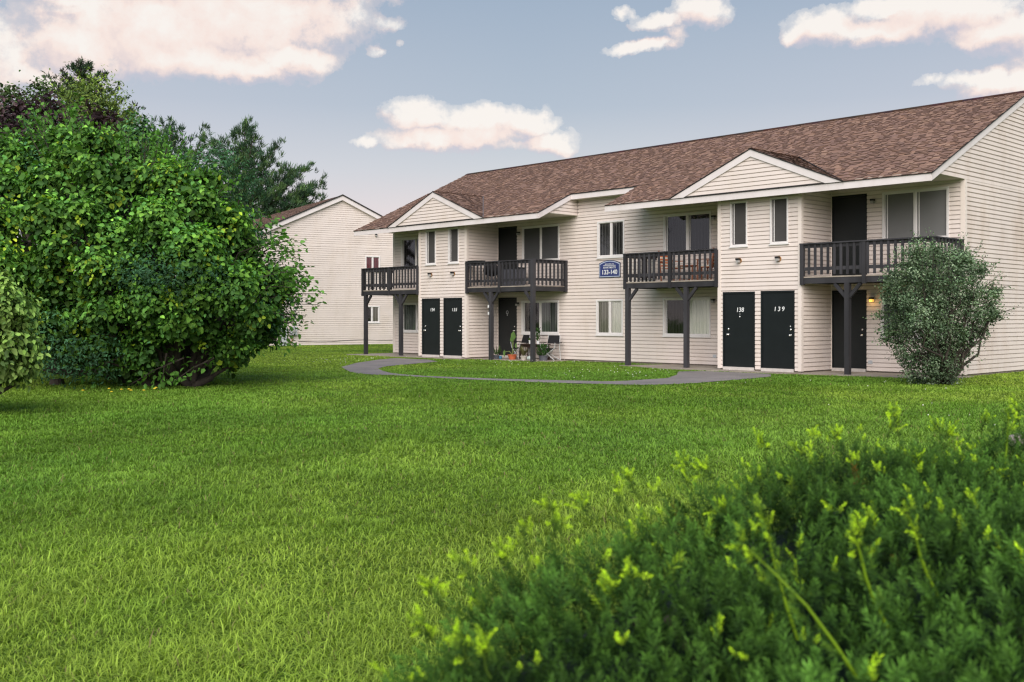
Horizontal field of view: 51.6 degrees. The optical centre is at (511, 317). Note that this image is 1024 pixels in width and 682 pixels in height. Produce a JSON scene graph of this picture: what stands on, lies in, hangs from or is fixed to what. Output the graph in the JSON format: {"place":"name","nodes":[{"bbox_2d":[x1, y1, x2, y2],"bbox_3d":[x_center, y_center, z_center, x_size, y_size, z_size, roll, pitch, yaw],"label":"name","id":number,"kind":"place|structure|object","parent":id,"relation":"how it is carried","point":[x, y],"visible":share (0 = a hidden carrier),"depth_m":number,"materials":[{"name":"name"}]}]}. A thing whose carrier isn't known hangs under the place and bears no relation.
{"place":"outdoors","nodes":[
{"label":"outdoors","id":0,"kind":"place"},
{"bbox_2d":[49,379,64,385],"bbox_3d":[-9.930,1.403,23.100,0.340,0.140,0.340,0,0,0],"label":"tree stump","id":1,"kind":"object","parent":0,"point":[55,381],"visible":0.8,"depth_m":22.97,"materials":[{"name":"brown wood"}]},
{"bbox_2d":[175,194,392,345],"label":"apartment building","id":2,"kind":"structure","parent":0,"point":[339,255],"depth_m":56.92,"materials":[{"name":"beige"}]},
{"bbox_2d":[365,256,379,267],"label":"window","id":3,"kind":"structure","parent":2,"relation":"in","point":[370,261],"depth_m":57.90,"materials":[{"name":"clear glass"}]},
{"bbox_2d":[368,306,379,322],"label":"window","id":4,"kind":"structure","parent":2,"relation":"in","point":[373,311],"depth_m":57.96,"materials":[{"name":"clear glass"}]},
{"bbox_2d":[465,260,484,262],"bbox_3d":[-1.293,-1.978,37.241,0.180,0.060,0.870,0,0,-44],"label":"railing","id":5,"kind":"object","parent":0,"point":[475,261],"visible":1,"depth_m":37.14,"materials":[{"name":"wood"}]},
{"bbox_2d":[483,265,497,286],"bbox_3d":[-0.725,-1.487,37.554,0.617,0.833,0.620,0,0,-44],"label":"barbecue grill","id":6,"kind":"object","parent":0,"point":[490,272],"visible":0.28,"depth_m":37.35,"materials":[{"name":"black metal"}]},
{"bbox_2d":[0,344,1023,681],"bbox_3d":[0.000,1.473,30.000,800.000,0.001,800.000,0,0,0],"label":"lawn","id":7,"kind":"structure","parent":0,"point":[298,562],"depth_m":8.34,"materials":[{"name":"plant"}]},
{"bbox_2d":[0,81,26,132],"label":"slim tree","id":8,"kind":"object","parent":7,"relation":"on","point":[7,92],"visible":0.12,"depth_m":45.89,"materials":[{"name":"green plant"}]},
{"bbox_2d":[8,70,36,241],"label":"slim tree","id":9,"kind":"object","parent":7,"relation":"on","point":[24,91],"visible":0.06,"depth_m":46.99,"materials":[{"name":"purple plant"}]},
{"bbox_2d":[0,264,51,397],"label":"leafy shrub","id":10,"kind":"object","parent":7,"relation":"on","point":[20,353],"visible":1,"depth_m":15.63,"materials":[{"name":"green plant"}]},
{"bbox_2d":[17,71,59,242],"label":"slim tree","id":11,"kind":"object","parent":7,"relation":"on","point":[42,89],"visible":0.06,"depth_m":44.94,"materials":[{"name":"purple plant"}]},
{"bbox_2d":[0,81,146,363],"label":"purple leaf tree","id":12,"kind":"object","parent":7,"relation":"on","point":[97,116],"visible":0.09,"depth_m":32.90,"materials":[{"name":"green plant"}]},
{"bbox_2d":[42,55,145,213],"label":"spruce tree","id":13,"kind":"object","parent":7,"relation":"on","point":[78,66],"visible":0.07,"depth_m":49.87,"materials":[{"name":"green plant"}]},
{"bbox_2d":[38,61,152,136],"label":"honey locust","id":14,"kind":"object","parent":7,"relation":"on","point":[103,102],"visible":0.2,"depth_m":40.71,"materials":[{"name":"green plant"}]},
{"bbox_2d":[0,92,326,389],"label":"shrub","id":15,"kind":"object","parent":7,"relation":"on","point":[71,195],"visible":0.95,"depth_m":21.35,"materials":[{"name":"green plant"}]},
{"bbox_2d":[105,108,241,325],"bbox_3d":[-12.255,-2.983,37.941,6.003,9.238,4.269,0,0,0],"label":"green tree","id":16,"kind":"object","parent":7,"relation":"on","point":[137,127],"visible":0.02,"depth_m":38.16,"materials":[{"name":"green plant"}]},
{"bbox_2d":[140,114,215,170],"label":"pine tree","id":17,"kind":"object","parent":7,"relation":"on","point":[174,145],"visible":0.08,"depth_m":46.96,"materials":[{"name":"green plant"}]},
{"bbox_2d":[199,115,328,218],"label":"pine tree","id":18,"kind":"object","parent":7,"relation":"on","point":[297,197],"visible":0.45,"depth_m":85.50,"materials":[{"name":"green plant"}]},
{"bbox_2d":[353,91,1023,375],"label":"apartment building","id":19,"kind":"structure","parent":7,"relation":"on","point":[800,231],"depth_m":30.65,"materials":[{"name":"beige"}]},
{"bbox_2d":[401,237,417,265],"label":"window","id":20,"kind":"structure","parent":19,"relation":"in","point":[409,246],"depth_m":42.50,"materials":[{"name":"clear glass"}]},
{"bbox_2d":[403,303,417,332],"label":"window","id":21,"kind":"structure","parent":19,"relation":"in","point":[410,310],"depth_m":42.43,"materials":[{"name":"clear glass"}]},
{"bbox_2d":[425,230,435,265],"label":"window","id":22,"kind":"structure","parent":19,"relation":"in","point":[430,234],"depth_m":39.01,"materials":[{"name":"grey glass"}]},
{"bbox_2d":[422,298,440,356],"bbox_3d":[-2.979,0.373,39.006,0.147,2.160,1.044,0,0,-44],"label":"door","id":23,"kind":"structure","parent":19,"relation":"in","point":[431,309],"depth_m":39.00,"materials":[{"name":"black paint"}]},
{"bbox_2d":[447,227,458,263],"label":"window","id":24,"kind":"structure","parent":19,"relation":"in","point":[453,233],"depth_m":38.10,"materials":[{"name":"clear glass"}]},
{"bbox_2d":[443,298,462,357],"bbox_3d":[-2.124,0.371,38.111,0.147,2.165,1.029,0,0,-44],"label":"door","id":25,"kind":"structure","parent":19,"relation":"in","point":[452,307],"depth_m":38.13,"materials":[{"name":"black paint"}]},
{"bbox_2d":[498,226,516,267],"bbox_3d":[-0.148,-2.157,38.278,0.115,2.240,0.990,0,0,-44],"label":"door","id":26,"kind":"structure","parent":19,"relation":"in","point":[507,237],"depth_m":38.27,"materials":[{"name":"black paint"}]},
{"bbox_2d":[498,298,516,357],"bbox_3d":[-0.167,0.368,38.272,0.147,2.170,1.000,0,0,-44],"label":"door","id":27,"kind":"structure","parent":19,"relation":"in","point":[507,310],"depth_m":38.31,"materials":[{"name":"black paint"}]},
{"bbox_2d":[502,267,524,285],"bbox_3d":[0.037,-1.413,37.106,0.500,0.680,0.800,0,0,-44],"label":"storage bin","id":28,"kind":"object","parent":19,"relation":"on","point":[519,284],"visible":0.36,"depth_m":36.85,"materials":[{"name":"plastic"}]},
{"bbox_2d":[520,300,559,334],"bbox_3d":[1.015,0.006,37.085,0.173,1.205,1.890,0,0,-44],"label":"window","id":29,"kind":"structure","parent":19,"relation":"in","point":[547,311],"depth_m":36.98,"materials":[{"name":"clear glass"}]},
{"bbox_2d":[522,224,559,259],"bbox_3d":[1.033,-2.579,37.065,0.173,1.295,1.880,0,0,-44],"label":"window","id":30,"kind":"structure","parent":19,"relation":"in","point":[539,241],"depth_m":37.01,"materials":[{"name":"grey glass"}]},
{"bbox_2d":[595,299,623,335],"bbox_3d":[3.236,0.006,34.753,0.173,1.205,1.210,0,0,-44],"label":"window","id":31,"kind":"structure","parent":19,"relation":"in","point":[609,312],"depth_m":34.71,"materials":[{"name":"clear glass"}]},
{"bbox_2d":[599,260,620,277],"bbox_3d":[3.201,-1.597,34.691,0.032,0.571,0.915,0,0,-43],"label":"apartment sign","id":32,"kind":"object","parent":19,"relation":"attached to","point":[609,268],"visible":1,"depth_m":34.68,"materials":[{"name":"blue metal"}]},
{"bbox_2d":[596,219,624,258],"bbox_3d":[3.274,-2.560,34.714,0.173,1.235,1.220,0,0,-44],"label":"window","id":33,"kind":"structure","parent":19,"relation":"in","point":[610,234],"depth_m":34.66,"materials":[{"name":"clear glass"}]},
{"bbox_2d":[658,251,684,280],"bbox_3d":[4.830,-1.548,32.060,0.560,0.954,0.620,0,0,-44],"label":"balcony chair","id":34,"kind":"object","parent":19,"relation":"on","point":[666,262],"visible":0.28,"depth_m":32.05,"materials":[{"name":"brown wood"}]},
{"bbox_2d":[662,297,710,337],"bbox_3d":[5.388,-0.004,32.496,0.173,1.225,1.850,0,0,-44],"label":"window","id":35,"kind":"structure","parent":19,"relation":"in","point":[700,307],"depth_m":32.40,"materials":[{"name":"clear glass"}]},
{"bbox_2d":[663,211,711,250],"bbox_3d":[5.402,-2.579,32.480,0.173,1.255,1.850,0,0,-44],"label":"window","id":36,"kind":"structure","parent":19,"relation":"in","point":[681,231],"depth_m":32.44,"materials":[{"name":"clear glass"}]},
{"bbox_2d":[677,265,702,280],"bbox_3d":[5.335,-1.315,31.602,0.560,0.485,0.560,0,0,-44],"label":"balcony table","id":37,"kind":"object","parent":19,"relation":"on","point":[691,266],"visible":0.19,"depth_m":31.58,"materials":[{"name":"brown wood"}]},
{"bbox_2d":[696,253,713,279],"bbox_3d":[5.816,-1.548,31.024,0.560,0.954,0.620,0,0,-44],"label":"balcony chair","id":38,"kind":"object","parent":19,"relation":"on","point":[707,266],"visible":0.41,"depth_m":31.02,"materials":[{"name":"brown wood"}]},
{"bbox_2d":[729,200,747,247],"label":"window","id":39,"kind":"structure","parent":19,"relation":"in","point":[738,209],"depth_m":29.29,"materials":[{"name":"grey glass"}]},
{"bbox_2d":[723,291,755,370],"bbox_3d":[6.279,0.371,29.286,0.147,2.165,1.049,0,0,-44],"label":"door","id":40,"kind":"structure","parent":19,"relation":"in","point":[738,307],"depth_m":29.27,"materials":[{"name":"black paint"}]},
{"bbox_2d":[761,290,794,371],"bbox_3d":[7.129,0.366,28.394,0.147,2.175,1.040,0,0,-44],"label":"door","id":41,"kind":"structure","parent":19,"relation":"in","point":[777,308],"depth_m":28.38,"materials":[{"name":"black paint"}]},
{"bbox_2d":[769,196,788,244],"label":"window","id":42,"kind":"structure","parent":19,"relation":"in","point":[779,208],"depth_m":28.37,"materials":[{"name":"grey glass"}]},
{"bbox_2d":[831,290,866,371],"bbox_3d":[9.089,0.361,28.554,0.147,2.185,1.030,0,0,-44],"label":"door","id":43,"kind":"structure","parent":19,"relation":"in","point":[859,299],"depth_m":28.46,"materials":[{"name":"black paint"}]},
{"bbox_2d":[832,193,866,275],"bbox_3d":[9.104,-2.169,28.562,0.115,2.265,1.040,0,0,-44],"label":"door","id":44,"kind":"structure","parent":19,"relation":"in","point":[849,212],"depth_m":28.55,"materials":[{"name":"black paint"}]},
{"bbox_2d":[880,294,947,340],"bbox_3d":[10.375,-0.009,27.257,0.173,1.195,1.870,0,0,-44],"label":"window","id":45,"kind":"structure","parent":19,"relation":"in","point":[881,304],"depth_m":27.78,"materials":[{"name":"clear glass"}]},
{"bbox_2d":[882,186,948,238],"bbox_3d":[10.392,-2.624,27.241,0.173,1.345,1.820,0,0,-44],"label":"window","id":46,"kind":"structure","parent":19,"relation":"in","point":[903,211],"depth_m":27.19,"materials":[{"name":"grey glass"}]},
{"bbox_2d":[366,393,1023,681],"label":"yew hedge","id":47,"kind":"object","parent":7,"relation":"on","point":[839,584],"visible":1,"depth_m":1.85,"materials":[{"name":"green plant"}]},
{"bbox_2d":[862,227,1022,384],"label":"leaved shrub","id":48,"kind":"object","parent":7,"relation":"on","point":[945,363],"visible":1,"depth_m":23.07,"materials":[{"name":"green plant"}]},
{"bbox_2d":[0,0,1023,270],"label":"sky","id":49,"kind":"structure","parent":0,"point":[397,101],"materials":[{"name":"blue"}]},
{"bbox_2d":[342,358,770,384],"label":"path","id":50,"kind":"structure","parent":0,"point":[370,367],"depth_m":26.68,"materials":[{"name":"concrete"}]},
{"bbox_2d":[346,353,973,377],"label":"patio","id":51,"kind":"structure","parent":0,"point":[716,368],"depth_m":30.14,"materials":[{"name":"concrete"}]},
{"bbox_2d":[494,347,501,358],"bbox_3d":[-0.515,1.191,37.175,0.353,0.519,0.378,0,0,-22],"label":"potted plant","id":52,"kind":"object","parent":51,"relation":"on","point":[496,356],"visible":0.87,"depth_m":37.13,"materials":[{"name":"green plant"}]},
{"bbox_2d":[503,331,516,359],"bbox_3d":[-0.069,0.957,36.638,0.617,0.985,0.335,0,0,18],"label":"potted plant","id":53,"kind":"object","parent":51,"relation":"on","point":[511,356],"visible":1,"depth_m":36.54,"materials":[{"name":"green plant"}]},
{"bbox_2d":[511,334,529,358],"bbox_3d":[0.307,1.020,37.070,0.525,0.864,0.660,0,0,-32],"label":"camp chair","id":54,"kind":"object","parent":51,"relation":"on","point":[525,339],"visible":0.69,"depth_m":37.10,"materials":[{"name":"black fabric"}]},
{"bbox_2d":[520,346,527,359],"bbox_3d":[0.380,1.180,36.074,0.325,0.540,0.344,0,0,-44],"label":"potted plant","id":55,"kind":"object","parent":51,"relation":"on","point":[523,353],"visible":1,"depth_m":36.01,"materials":[{"name":"green plant"}]},
{"bbox_2d":[518,344,550,359],"bbox_3d":[0.777,1.183,36.706,0.500,0.535,1.100,0,0,-44],"label":"patio table","id":56,"kind":"object","parent":51,"relation":"on","point":[527,346],"visible":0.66,"depth_m":36.70,"materials":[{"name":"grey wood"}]},
{"bbox_2d":[536,327,540,343],"bbox_3d":[0.906,0.616,36.543,0.205,0.596,0.179,0,0,-44],"label":"potted plant","id":57,"kind":"object","parent":56,"relation":"on","point":[538,331],"visible":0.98,"depth_m":36.52,"materials":[{"name":"green plant"}]},
{"bbox_2d":[536,343,549,360],"bbox_3d":[1.043,1.153,35.680,0.444,0.593,0.486,0,0,-14],"label":"potted plant","id":58,"kind":"object","parent":51,"relation":"on","point":[543,357],"visible":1,"depth_m":35.58,"materials":[{"name":"green plant"}]},
{"bbox_2d":[539,335,561,360],"bbox_3d":[1.315,1.020,35.910,0.660,0.864,0.525,0,0,32],"label":"camp chair","id":59,"kind":"object","parent":51,"relation":"on","point":[553,339],"visible":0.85,"depth_m":36.00,"materials":[{"name":"black fabric"}]}
]}

